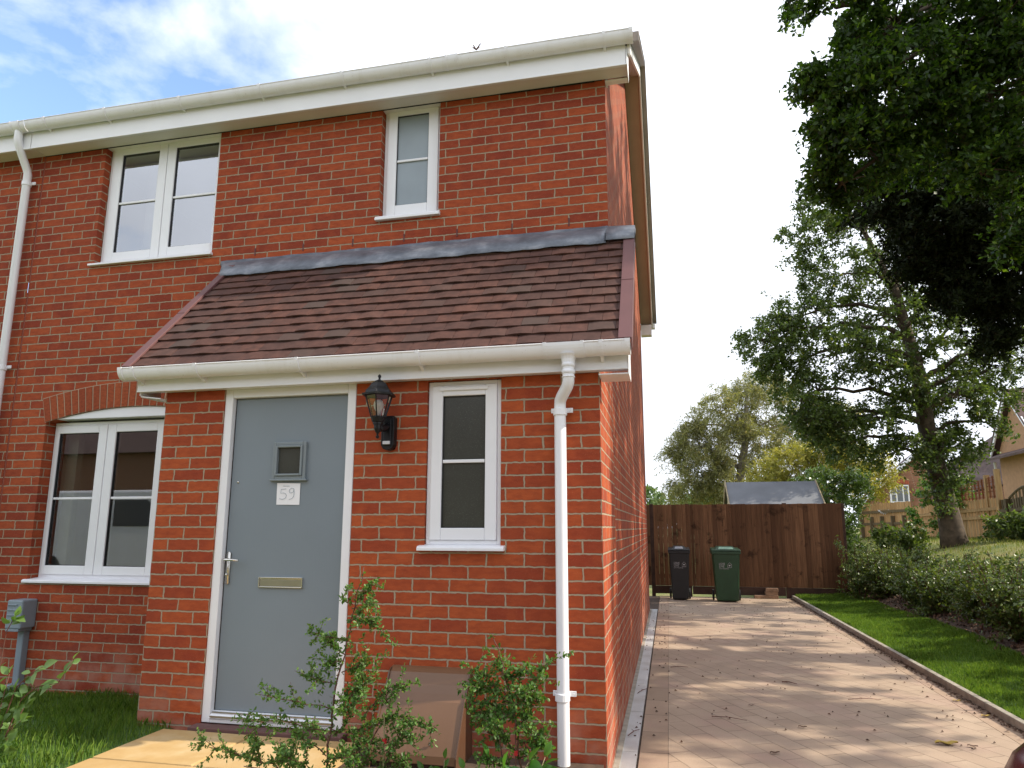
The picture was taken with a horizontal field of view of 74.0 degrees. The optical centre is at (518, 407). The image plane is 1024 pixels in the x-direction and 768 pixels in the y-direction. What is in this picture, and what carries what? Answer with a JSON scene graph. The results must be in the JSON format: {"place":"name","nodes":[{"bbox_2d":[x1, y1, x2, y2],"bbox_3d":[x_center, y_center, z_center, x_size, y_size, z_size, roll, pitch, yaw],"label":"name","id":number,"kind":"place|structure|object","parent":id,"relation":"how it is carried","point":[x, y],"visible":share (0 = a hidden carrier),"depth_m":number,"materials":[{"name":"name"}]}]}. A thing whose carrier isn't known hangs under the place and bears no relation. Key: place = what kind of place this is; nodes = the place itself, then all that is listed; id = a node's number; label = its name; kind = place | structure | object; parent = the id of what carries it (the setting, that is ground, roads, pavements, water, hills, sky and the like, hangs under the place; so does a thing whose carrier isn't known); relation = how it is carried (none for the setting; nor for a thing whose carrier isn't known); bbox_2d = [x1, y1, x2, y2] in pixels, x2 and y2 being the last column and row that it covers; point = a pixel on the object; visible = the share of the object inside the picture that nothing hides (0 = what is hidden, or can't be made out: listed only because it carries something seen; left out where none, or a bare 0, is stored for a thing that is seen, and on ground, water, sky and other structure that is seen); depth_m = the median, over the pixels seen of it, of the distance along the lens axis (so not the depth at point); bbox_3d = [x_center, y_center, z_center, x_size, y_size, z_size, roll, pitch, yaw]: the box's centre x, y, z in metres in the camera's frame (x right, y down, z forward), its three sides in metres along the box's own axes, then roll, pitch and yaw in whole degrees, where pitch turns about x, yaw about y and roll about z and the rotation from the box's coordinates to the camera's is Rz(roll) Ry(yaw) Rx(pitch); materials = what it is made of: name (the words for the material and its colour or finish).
{"place":"outdoors","nodes":[
{"label":"outdoors","id":0,"kind":"place"},
{"bbox_2d":[0,681,243,767],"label":"front lawn","id":1,"kind":"structure","parent":0,"point":[90,756],"depth_m":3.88,"materials":[{"name":"green plant"}]},
{"bbox_2d":[0,606,80,767],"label":"leafy shrub","id":2,"kind":"object","parent":1,"relation":"on","point":[8,739],"visible":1,"depth_m":3.30,"materials":[{"name":"green plant"}]},
{"bbox_2d":[67,729,357,767],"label":"path","id":3,"kind":"structure","parent":0,"point":[165,748],"depth_m":3.64,"materials":[{"name":"stone"}]},
{"bbox_2d":[0,0,1023,525],"label":"sky","id":4,"kind":"structure","parent":0,"point":[724,161],"materials":[{"name":"white"}]},
{"bbox_2d":[723,479,824,587],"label":"garden shed","id":5,"kind":"structure","parent":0,"point":[797,492],"depth_m":16.40,"materials":[{"name":"grey wood"}]},
{"bbox_2d":[638,596,1023,767],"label":"driveway","id":6,"kind":"structure","parent":0,"point":[910,709],"depth_m":5.37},
{"bbox_2d":[636,596,668,767],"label":"driveway joints","id":7,"kind":"object","parent":6,"relation":"on","point":[654,602],"visible":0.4,"depth_m":6.29,"materials":[{"name":"concrete"}]},
{"bbox_2d":[668,546,690,598],"bbox_3d":[3.131,3.215,13.217,0.420,1.013,0.558,-2,-10,12],"label":"wheelie bin","id":8,"kind":"object","parent":6,"relation":"on","point":[679,566],"visible":1,"depth_m":13.01,"materials":[{"name":"plastic"}]},
{"bbox_2d":[710,546,740,600],"bbox_3d":[3.939,3.159,12.903,0.535,1.013,0.558,-2,-10,12],"label":"wheelie bin","id":9,"kind":"object","parent":6,"relation":"on","point":[725,562],"visible":1,"depth_m":12.69,"materials":[{"name":"plastic"}]},
{"bbox_2d":[754,595,766,598],"bbox_3d":[4.721,3.707,13.270,0.230,0.065,0.100,-1,-10,4],"label":"loose brick","id":10,"kind":"object","parent":6,"relation":"on","point":[760,596],"visible":1,"depth_m":13.22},
{"bbox_2d":[767,595,778,598],"bbox_3d":[4.941,3.702,13.243,0.230,0.065,0.100,-2,-10,12],"label":"loose brick","id":11,"kind":"object","parent":6,"relation":"on","point":[772,596],"visible":1,"depth_m":13.20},
{"bbox_2d":[765,591,777,594],"bbox_3d":[4.932,3.636,13.262,0.230,0.065,0.100,-1,-10,8],"label":"loose brick","id":12,"kind":"object","parent":11,"relation":"on","point":[771,593],"visible":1,"depth_m":13.21,"materials":[{"name":"brown brick"}]},
{"bbox_2d":[765,588,777,591],"bbox_3d":[4.946,3.568,13.266,0.230,0.065,0.100,-3,-10,15],"label":"loose brick","id":13,"kind":"object","parent":12,"relation":"on","point":[771,589],"visible":1,"depth_m":13.22,"materials":[{"name":"brown brick"}]},
{"bbox_2d":[634,599,1003,755],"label":"acorn litter","id":14,"kind":"object","parent":6,"relation":"on","point":[801,666],"visible":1,"depth_m":6.22,"materials":[{"name":"brown plant"}]},
{"bbox_2d":[791,599,1023,738],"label":"kerb litter","id":15,"kind":"object","parent":6,"relation":"on","point":[953,693],"visible":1,"depth_m":6.47,"materials":[{"name":"brown plant"}]},
{"bbox_2d":[935,740,957,744],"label":"fallen leaf","id":16,"kind":"object","parent":6,"relation":"on","point":[947,742],"visible":1,"depth_m":4.35,"materials":[{"name":"yellow plant"}]},
{"bbox_2d":[1004,743,1023,767],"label":"parked car","id":17,"kind":"object","parent":6,"relation":"on","point":[1016,759],"visible":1,"depth_m":1.75,"materials":[{"name":"paint"}]},
{"bbox_2d":[649,528,1023,597],"bbox_3d":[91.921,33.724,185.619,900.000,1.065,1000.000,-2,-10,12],"label":"ground","id":18,"kind":"structure","parent":0,"point":[999,552],"depth_m":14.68,"materials":[{"name":"green plant"}]},
{"bbox_2d":[0,120,45,498],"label":"neighbouring house","id":19,"kind":"structure","parent":18,"relation":"on","point":[22,163],"depth_m":6.33,"materials":[{"name":"brick"}]},
{"bbox_2d":[0,26,656,767],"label":"brick house","id":20,"kind":"structure","parent":18,"relation":"on","point":[240,300],"depth_m":4.91,"materials":[{"name":"red brick"}]},
{"bbox_2d":[5,598,37,689],"bbox_3d":[-4.102,1.965,5.550,0.155,0.765,0.149,-2,-10,12],"label":"meter cabinet","id":21,"kind":"object","parent":20,"relation":"attached to","point":[29,609],"visible":0.62,"depth_m":5.55,"materials":[{"name":"grey plastic"}]},
{"bbox_2d":[21,419,163,584],"bbox_3d":[-3.270,0.781,5.726,1.825,1.372,0.200,-2,-10,12],"label":"window","id":22,"kind":"structure","parent":20,"relation":"in","point":[96,570],"depth_m":5.81,"materials":[{"name":"white plastic"}]},
{"bbox_2d":[87,137,220,266],"bbox_3d":[-3.258,-1.903,6.181,1.257,1.257,0.175,-2,-10,12],"label":"window","id":23,"kind":"structure","parent":20,"relation":"in","point":[161,248],"depth_m":6.21,"materials":[{"name":"white plastic"}]},
{"bbox_2d":[201,384,356,730],"bbox_3d":[-1.482,0.891,4.264,0.936,2.078,0.131,-2,-10,12],"label":"door","id":24,"kind":"structure","parent":20,"relation":"in","point":[278,570],"depth_m":4.27,"materials":[{"name":"grey plastic"}]},
{"bbox_2d":[276,483,299,504],"bbox_3d":[-1.470,0.552,4.326,0.164,0.140,0.006,-2,-10,12],"label":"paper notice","id":25,"kind":"object","parent":24,"relation":"attached to","point":[288,493],"visible":1,"depth_m":4.33,"materials":[{"name":"white paper"}]},
{"bbox_2d":[362,374,396,450],"bbox_3d":[-0.843,0.028,4.103,0.184,0.452,0.262,0,-10,1],"label":"wall lantern","id":26,"kind":"object","parent":20,"relation":"attached to","point":[385,425],"depth_m":4.08,"materials":[{"name":"black metal"}]},
{"bbox_2d":[374,107,439,221],"bbox_3d":[-0.894,-2.070,5.687,0.555,1.100,0.175,-2,-10,12],"label":"window","id":27,"kind":"structure","parent":20,"relation":"in","point":[412,141],"depth_m":5.70,"materials":[{"name":"white plastic"}]},
{"bbox_2d":[416,379,504,550],"bbox_3d":[-0.333,0.342,4.090,0.528,1.023,0.127,-2,-10,12],"label":"window","id":28,"kind":"structure","parent":20,"relation":"in","point":[463,512],"depth_m":4.09,"materials":[{"name":"white plastic"}]},
{"bbox_2d":[338,747,603,767],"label":"garden bed","id":29,"kind":"object","parent":18,"relation":"on","point":[471,762],"visible":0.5,"depth_m":3.62,"materials":[{"name":"soil"}]},
{"bbox_2d":[187,567,440,767],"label":"cotoneaster bush","id":30,"kind":"object","parent":29,"relation":"on","point":[284,752],"visible":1,"depth_m":3.16,"materials":[{"name":"green plant"}]},
{"bbox_2d":[382,717,386,764],"bbox_3d":[-0.610,1.619,3.064,0.015,0.420,0.016,-2,-10,12],"label":"support cane","id":31,"kind":"object","parent":29,"relation":"on","point":[384,739],"visible":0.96,"depth_m":3.08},
{"bbox_2d":[368,665,472,767],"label":"gas meter box","id":32,"kind":"object","parent":29,"relation":"on","point":[437,698],"visible":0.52,"depth_m":3.69,"materials":[{"name":"plastic"}]},
{"bbox_2d":[417,748,448,767],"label":"weed","id":33,"kind":"object","parent":29,"relation":"on","point":[421,765],"visible":1,"depth_m":3.09,"materials":[{"name":"green plant"}]},
{"bbox_2d":[458,740,557,767],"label":"weed","id":34,"kind":"object","parent":29,"relation":"on","point":[534,763],"visible":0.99,"depth_m":2.96,"materials":[{"name":"green plant"}]},
{"bbox_2d":[457,633,573,767],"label":"cotoneaster bush","id":35,"kind":"object","parent":29,"relation":"on","point":[493,726],"visible":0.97,"depth_m":3.08,"materials":[{"name":"green plant"}]},
{"bbox_2d":[514,719,517,766],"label":"support cane","id":36,"kind":"object","parent":29,"relation":"on","point":[515,753],"visible":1,"depth_m":3.02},
{"bbox_2d":[613,609,651,767],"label":"wall haunch","id":37,"kind":"object","parent":18,"relation":"on","point":[622,738],"depth_m":5.22,"materials":[{"name":"concrete"}]},
{"bbox_2d":[619,609,657,767],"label":"drainage channel","id":38,"kind":"object","parent":18,"relation":"on","point":[629,757],"visible":0.81,"depth_m":5.26,"materials":[{"name":"grey concrete"}]},
{"bbox_2d":[646,484,721,536],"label":"woodland","id":39,"kind":"object","parent":18,"relation":"on","point":[654,500],"visible":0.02,"depth_m":75.73,"materials":[{"name":"green plant"}]},
{"bbox_2d":[646,503,850,598],"bbox_3d":[3.894,2.942,13.783,5.145,1.950,0.105,-2,-10,12],"label":"garden fence","id":40,"kind":"object","parent":18,"relation":"on","point":[790,550],"visible":0.62,"depth_m":13.57,"materials":[{"name":"brown wood"}]},
{"bbox_2d":[653,368,876,505],"bbox_3d":[12.026,2.400,33.741,10.865,8.995,5.243,0,-10,-2],"label":"willow tree","id":41,"kind":"object","parent":18,"relation":"on","point":[741,429],"visible":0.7,"depth_m":33.21,"materials":[{"name":"green plant"}]},
{"bbox_2d":[736,432,909,508],"bbox_3d":[11.774,3.119,26.568,6.279,4.857,3.768,-2,-10,12],"label":"golden tree","id":42,"kind":"object","parent":18,"relation":"on","point":[798,459],"visible":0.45,"depth_m":26.04,"materials":[{"name":"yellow plant"}]},
{"bbox_2d":[787,461,881,568],"bbox_3d":[8.723,3.073,18.687,2.443,3.368,2.019,-2,-10,12],"label":"laurel bush","id":43,"kind":"object","parent":18,"relation":"on","point":[857,481],"visible":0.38,"depth_m":18.44,"materials":[{"name":"green plant"}]},
{"bbox_2d":[833,534,881,598],"bbox_3d":[6.205,2.965,12.440,0.799,1.259,0.732,-4,-11,20],"label":"hedge shrub","id":44,"kind":"object","parent":18,"relation":"on","point":[856,587],"visible":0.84,"depth_m":12.42,"materials":[{"name":"green plant"}]},
{"bbox_2d":[728,179,1023,548],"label":"oak tree","id":45,"kind":"object","parent":18,"relation":"on","point":[820,415],"visible":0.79,"depth_m":17.11,"materials":[{"name":"green plant"}]},
{"bbox_2d":[859,501,911,537],"bbox_3d":[12.930,4.129,24.142,0.145,1.454,2.998,1,-10,-6],"label":"light fence","id":46,"kind":"object","parent":18,"relation":"on","point":[896,514],"visible":0.48,"depth_m":24.12,"materials":[{"name":"beige wood"}]},
{"bbox_2d":[864,454,932,506],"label":"gable house","id":47,"kind":"structure","parent":18,"relation":"on","point":[911,481],"depth_m":47.39,"materials":[{"name":"brown brick"}]},
{"bbox_2d":[890,485,909,502],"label":"window","id":48,"kind":"structure","parent":47,"relation":"in","point":[902,497],"depth_m":47.26,"materials":[{"name":"white plastic"}]},
{"bbox_2d":[867,517,931,555],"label":"bush","id":49,"kind":"object","parent":18,"relation":"on","point":[913,537],"visible":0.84,"depth_m":17.27,"materials":[{"name":"green plant"}]},
{"bbox_2d":[777,0,1023,276],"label":"overhanging oak","id":50,"kind":"object","parent":18,"relation":"on","point":[961,72],"visible":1,"depth_m":8.60,"materials":[{"name":"green plant"}]},
{"bbox_2d":[876,545,934,566],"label":"hedge shrub","id":51,"kind":"object","parent":18,"relation":"on","point":[929,551],"visible":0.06,"depth_m":13.06,"materials":[{"name":"green plant"}]},
{"bbox_2d":[792,595,1023,732],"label":"kerb edging","id":52,"kind":"object","parent":18,"relation":"on","point":[998,712],"visible":0.39,"depth_m":6.14,"materials":[{"name":"concrete"}]},
{"bbox_2d":[795,592,1023,719],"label":"grass verge","id":53,"kind":"object","parent":18,"relation":"on","point":[962,664],"depth_m":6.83,"materials":[{"name":"green plant"}]},
{"bbox_2d":[833,79,1023,373],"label":"dark evergreen tree","id":54,"kind":"object","parent":18,"relation":"on","point":[949,269],"visible":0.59,"depth_m":11.62,"materials":[{"name":"green plant"}]},
{"bbox_2d":[904,473,981,537],"bbox_3d":[13.081,3.032,20.883,2.030,2.471,1.568,2,-10,-11],"label":"bush","id":55,"kind":"object","parent":18,"relation":"on","point":[912,514],"visible":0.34,"depth_m":21.14,"materials":[{"name":"green plant"}]},
{"bbox_2d":[864,589,1023,654],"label":"planting bed","id":56,"kind":"object","parent":18,"relation":"on","point":[1005,642],"visible":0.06,"depth_m":8.86,"materials":[{"name":"soil"}]},
{"bbox_2d":[853,547,905,574],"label":"hedge shrub","id":57,"kind":"object","parent":56,"relation":"on","point":[865,554],"visible":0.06,"depth_m":12.72,"materials":[{"name":"green plant"}]},
{"bbox_2d":[854,542,909,599],"bbox_3d":[6.544,2.954,12.198,0.942,1.046,0.999,-2,-10,12],"label":"hedge shrub","id":58,"kind":"object","parent":56,"relation":"on","point":[879,571],"visible":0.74,"depth_m":12.10,"materials":[{"name":"green plant"}]},
{"bbox_2d":[878,559,952,610],"bbox_3d":[6.286,2.789,10.662,1.023,0.817,1.025,-8,-13,39],"label":"hedge shrub","id":59,"kind":"object","parent":56,"relation":"on","point":[901,579],"visible":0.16,"depth_m":10.62,"materials":[{"name":"green plant"}]},
{"bbox_2d":[899,546,935,565],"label":"hedge shrub","id":60,"kind":"object","parent":56,"relation":"on","point":[913,553],"visible":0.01,"depth_m":12.51,"materials":[{"name":"green plant"}]},
{"bbox_2d":[882,543,960,597],"bbox_3d":[6.627,2.808,11.258,1.123,1.105,0.950,3,-11,-18],"label":"hedge shrub","id":61,"kind":"object","parent":56,"relation":"on","point":[913,560],"visible":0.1,"depth_m":11.34,"materials":[{"name":"green plant"}]},
{"bbox_2d":[905,561,965,616],"bbox_3d":[6.086,2.708,9.817,0.950,0.937,0.836,-2,-10,12],"label":"hedge shrub","id":62,"kind":"object","parent":56,"relation":"on","point":[929,593],"visible":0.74,"depth_m":9.76,"materials":[{"name":"green plant"}]},
{"bbox_2d":[911,544,977,574],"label":"hedge shrub","id":63,"kind":"object","parent":56,"relation":"on","point":[927,558],"visible":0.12,"depth_m":10.99,"materials":[{"name":"green plant"}]},
{"bbox_2d":[939,563,990,602],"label":"hedge shrub","id":64,"kind":"object","parent":56,"relation":"on","point":[952,571],"visible":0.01,"depth_m":10.14,"materials":[{"name":"green plant"}]},
{"bbox_2d":[937,552,1012,621],"bbox_3d":[6.172,2.433,8.969,1.051,1.058,0.917,-2,-10,12],"label":"hedge shrub","id":65,"kind":"object","parent":56,"relation":"on","point":[968,604],"visible":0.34,"depth_m":9.03,"materials":[{"name":"green plant"}]},
{"bbox_2d":[959,559,1011,592],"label":"hedge shrub","id":66,"kind":"object","parent":56,"relation":"on","point":[982,561],"visible":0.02,"depth_m":9.43,"materials":[{"name":"green plant"}]},
{"bbox_2d":[953,554,1023,631],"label":"hedge shrub","id":67,"kind":"object","parent":56,"relation":"on","point":[985,569],"visible":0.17,"depth_m":8.26,"materials":[{"name":"green plant"}]},
{"bbox_2d":[961,562,1023,644],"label":"hedge shrub","id":68,"kind":"object","parent":56,"relation":"on","point":[1009,616],"visible":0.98,"depth_m":7.49,"materials":[{"name":"green plant"}]},
{"bbox_2d":[1013,602,1023,611],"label":"hedge shrub","id":69,"kind":"object","parent":56,"relation":"on","point":[1021,603],"visible":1,"depth_m":6.65,"materials":[{"name":"green plant"}]},
{"bbox_2d":[911,469,1004,537],"bbox_3d":[13.323,3.092,20.746,0.332,2.080,3.931,1,-10,-5],"label":"trellis fence","id":70,"kind":"object","parent":18,"relation":"on","point":[975,509],"visible":0.37,"depth_m":19.80,"materials":[{"name":"brown wood"}]},
{"bbox_2d":[926,437,1004,504],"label":"tiled roof house","id":71,"kind":"structure","parent":18,"relation":"on","point":[983,468],"depth_m":34.29,"materials":[{"name":"beige brick"}]},
{"bbox_2d":[973,551,1023,583],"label":"hedge shrub","id":72,"kind":"object","parent":18,"relation":"on","point":[998,564],"visible":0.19,"depth_m":8.59,"materials":[{"name":"green plant"}]},
{"bbox_2d":[977,503,1023,541],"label":"bush","id":73,"kind":"object","parent":18,"relation":"on","point":[999,526],"visible":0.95,"depth_m":15.70,"materials":[{"name":"green plant"}]},
{"bbox_2d":[982,388,1023,498],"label":"orange gabled house","id":74,"kind":"structure","parent":18,"relation":"on","point":[1010,456],"depth_m":29.77,"materials":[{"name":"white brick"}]},
{"bbox_2d":[999,485,1023,538],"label":"old fence","id":75,"kind":"object","parent":18,"relation":"on","point":[1017,502],"visible":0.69,"depth_m":18.15,"materials":[{"name":"brown wood"}]}
]}

